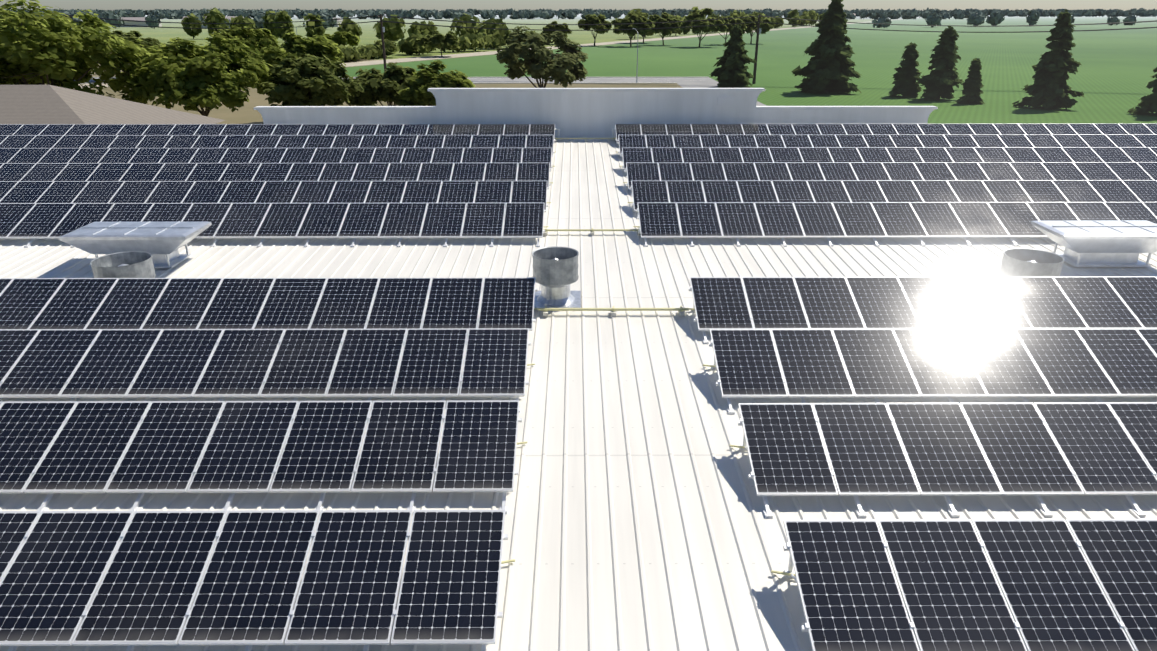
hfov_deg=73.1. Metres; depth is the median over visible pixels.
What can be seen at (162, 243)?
hood vent
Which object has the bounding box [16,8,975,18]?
tree row
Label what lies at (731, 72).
conifer tree
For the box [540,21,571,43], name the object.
tree grove
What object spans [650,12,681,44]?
tree grove
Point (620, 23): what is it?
tree grove
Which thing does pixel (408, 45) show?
trees
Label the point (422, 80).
deciduous tree
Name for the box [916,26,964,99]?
conifer tree
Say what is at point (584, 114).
stepped parapet
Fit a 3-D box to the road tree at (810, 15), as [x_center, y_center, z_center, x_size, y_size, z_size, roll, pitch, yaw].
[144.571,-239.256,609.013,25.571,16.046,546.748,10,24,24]
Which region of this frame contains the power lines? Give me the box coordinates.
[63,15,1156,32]
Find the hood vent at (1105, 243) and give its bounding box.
[1031,220,1156,266]
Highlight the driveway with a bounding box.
[677,83,765,105]
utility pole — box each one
[377,14,386,72]
[752,14,760,83]
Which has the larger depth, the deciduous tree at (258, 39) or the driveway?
the deciduous tree at (258, 39)
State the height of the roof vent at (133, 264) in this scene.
0.712 m
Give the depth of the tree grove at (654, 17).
331.38 m
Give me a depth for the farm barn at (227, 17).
647.15 m
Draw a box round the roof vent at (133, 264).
[90,251,155,277]
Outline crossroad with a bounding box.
[74,77,718,82]
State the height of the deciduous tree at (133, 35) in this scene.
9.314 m
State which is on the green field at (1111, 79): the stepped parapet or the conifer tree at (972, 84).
the conifer tree at (972, 84)
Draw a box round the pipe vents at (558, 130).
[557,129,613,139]
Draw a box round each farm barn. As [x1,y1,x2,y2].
[116,17,161,26]
[181,16,243,27]
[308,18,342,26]
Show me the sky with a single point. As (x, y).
(439, 5)
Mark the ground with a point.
(246, 113)
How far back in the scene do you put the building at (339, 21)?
701.83 m
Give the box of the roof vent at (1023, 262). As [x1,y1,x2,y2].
[1000,248,1064,276]
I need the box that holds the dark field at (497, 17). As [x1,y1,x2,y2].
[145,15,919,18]
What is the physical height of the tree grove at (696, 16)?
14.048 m
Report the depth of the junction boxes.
11.38 m
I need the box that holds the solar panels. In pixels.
[0,124,1156,650]
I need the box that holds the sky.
[0,0,1156,11]
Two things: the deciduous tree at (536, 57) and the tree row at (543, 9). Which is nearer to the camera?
the deciduous tree at (536, 57)
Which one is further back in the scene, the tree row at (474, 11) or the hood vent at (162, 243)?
the tree row at (474, 11)
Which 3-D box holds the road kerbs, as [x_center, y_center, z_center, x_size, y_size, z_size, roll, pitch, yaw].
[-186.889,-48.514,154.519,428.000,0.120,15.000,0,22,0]
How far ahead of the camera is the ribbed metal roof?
11.56 m
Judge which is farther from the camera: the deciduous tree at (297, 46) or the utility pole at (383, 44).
the utility pole at (383, 44)
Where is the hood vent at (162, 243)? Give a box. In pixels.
[59,221,211,267]
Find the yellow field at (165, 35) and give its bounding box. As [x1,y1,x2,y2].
[82,19,893,59]
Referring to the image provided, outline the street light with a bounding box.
[632,28,637,82]
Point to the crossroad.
(607, 80)
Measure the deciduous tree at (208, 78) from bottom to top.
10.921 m
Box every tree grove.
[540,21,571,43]
[577,14,611,45]
[610,13,654,46]
[628,12,660,42]
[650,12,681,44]
[679,8,726,46]
[713,15,746,42]
[736,15,772,43]
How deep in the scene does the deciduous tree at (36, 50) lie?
70.62 m
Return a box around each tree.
[0,0,155,97]
[88,30,164,63]
[115,31,271,116]
[180,7,510,48]
[212,25,279,56]
[253,32,343,94]
[258,54,364,105]
[280,37,309,49]
[318,31,359,46]
[345,62,416,105]
[398,59,474,105]
[414,30,458,56]
[494,26,588,87]
[625,6,824,38]
[709,25,756,87]
[791,0,861,92]
[888,42,921,96]
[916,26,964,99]
[955,58,984,104]
[1012,9,1083,108]
[1128,67,1156,114]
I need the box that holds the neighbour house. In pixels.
[0,85,224,123]
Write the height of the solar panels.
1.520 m
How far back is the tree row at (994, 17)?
703.43 m
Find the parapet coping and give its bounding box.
[254,88,936,109]
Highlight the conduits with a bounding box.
[538,137,688,315]
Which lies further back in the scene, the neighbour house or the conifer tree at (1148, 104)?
the conifer tree at (1148, 104)
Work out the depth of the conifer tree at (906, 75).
123.22 m
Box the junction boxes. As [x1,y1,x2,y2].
[501,152,795,576]
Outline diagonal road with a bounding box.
[78,17,921,87]
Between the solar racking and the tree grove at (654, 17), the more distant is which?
the tree grove at (654, 17)
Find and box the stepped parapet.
[253,90,937,137]
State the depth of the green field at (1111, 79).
201.52 m
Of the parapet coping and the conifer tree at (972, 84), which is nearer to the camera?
the parapet coping
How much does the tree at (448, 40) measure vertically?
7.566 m
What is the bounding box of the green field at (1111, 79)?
[345,15,1156,123]
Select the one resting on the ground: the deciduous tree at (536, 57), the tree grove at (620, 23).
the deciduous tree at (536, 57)
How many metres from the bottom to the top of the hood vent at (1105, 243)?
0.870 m
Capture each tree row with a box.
[4,8,1139,14]
[9,7,1155,13]
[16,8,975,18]
[37,8,336,28]
[800,8,1156,16]
[872,9,1136,27]
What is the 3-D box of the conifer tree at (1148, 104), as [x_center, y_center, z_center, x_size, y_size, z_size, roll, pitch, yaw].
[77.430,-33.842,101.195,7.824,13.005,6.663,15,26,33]
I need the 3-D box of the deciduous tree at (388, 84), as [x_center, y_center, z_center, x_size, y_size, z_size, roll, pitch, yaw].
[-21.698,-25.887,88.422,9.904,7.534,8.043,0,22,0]
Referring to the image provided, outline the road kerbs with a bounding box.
[80,77,519,83]
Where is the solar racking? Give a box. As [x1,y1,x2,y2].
[0,127,1155,650]
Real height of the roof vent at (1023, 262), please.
0.712 m
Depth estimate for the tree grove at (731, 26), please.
314.87 m
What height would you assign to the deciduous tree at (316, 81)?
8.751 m
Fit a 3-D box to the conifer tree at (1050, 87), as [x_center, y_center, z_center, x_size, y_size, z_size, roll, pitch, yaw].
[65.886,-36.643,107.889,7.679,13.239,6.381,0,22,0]
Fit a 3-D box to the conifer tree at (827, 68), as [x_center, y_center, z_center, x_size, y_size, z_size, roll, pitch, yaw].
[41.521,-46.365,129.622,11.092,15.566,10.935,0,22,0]
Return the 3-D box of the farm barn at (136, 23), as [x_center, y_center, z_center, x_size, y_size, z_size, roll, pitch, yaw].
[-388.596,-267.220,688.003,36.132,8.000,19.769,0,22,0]
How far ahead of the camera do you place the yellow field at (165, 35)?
509.33 m
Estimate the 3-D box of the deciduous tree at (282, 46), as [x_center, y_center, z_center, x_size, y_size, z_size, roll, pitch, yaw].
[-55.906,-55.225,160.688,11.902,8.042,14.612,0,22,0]
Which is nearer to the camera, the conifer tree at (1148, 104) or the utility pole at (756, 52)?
the conifer tree at (1148, 104)
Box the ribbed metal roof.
[0,137,1156,650]
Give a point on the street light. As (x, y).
(637, 58)
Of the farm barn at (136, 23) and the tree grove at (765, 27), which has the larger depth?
the farm barn at (136, 23)
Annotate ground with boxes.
[45,19,901,123]
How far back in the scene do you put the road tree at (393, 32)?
330.14 m

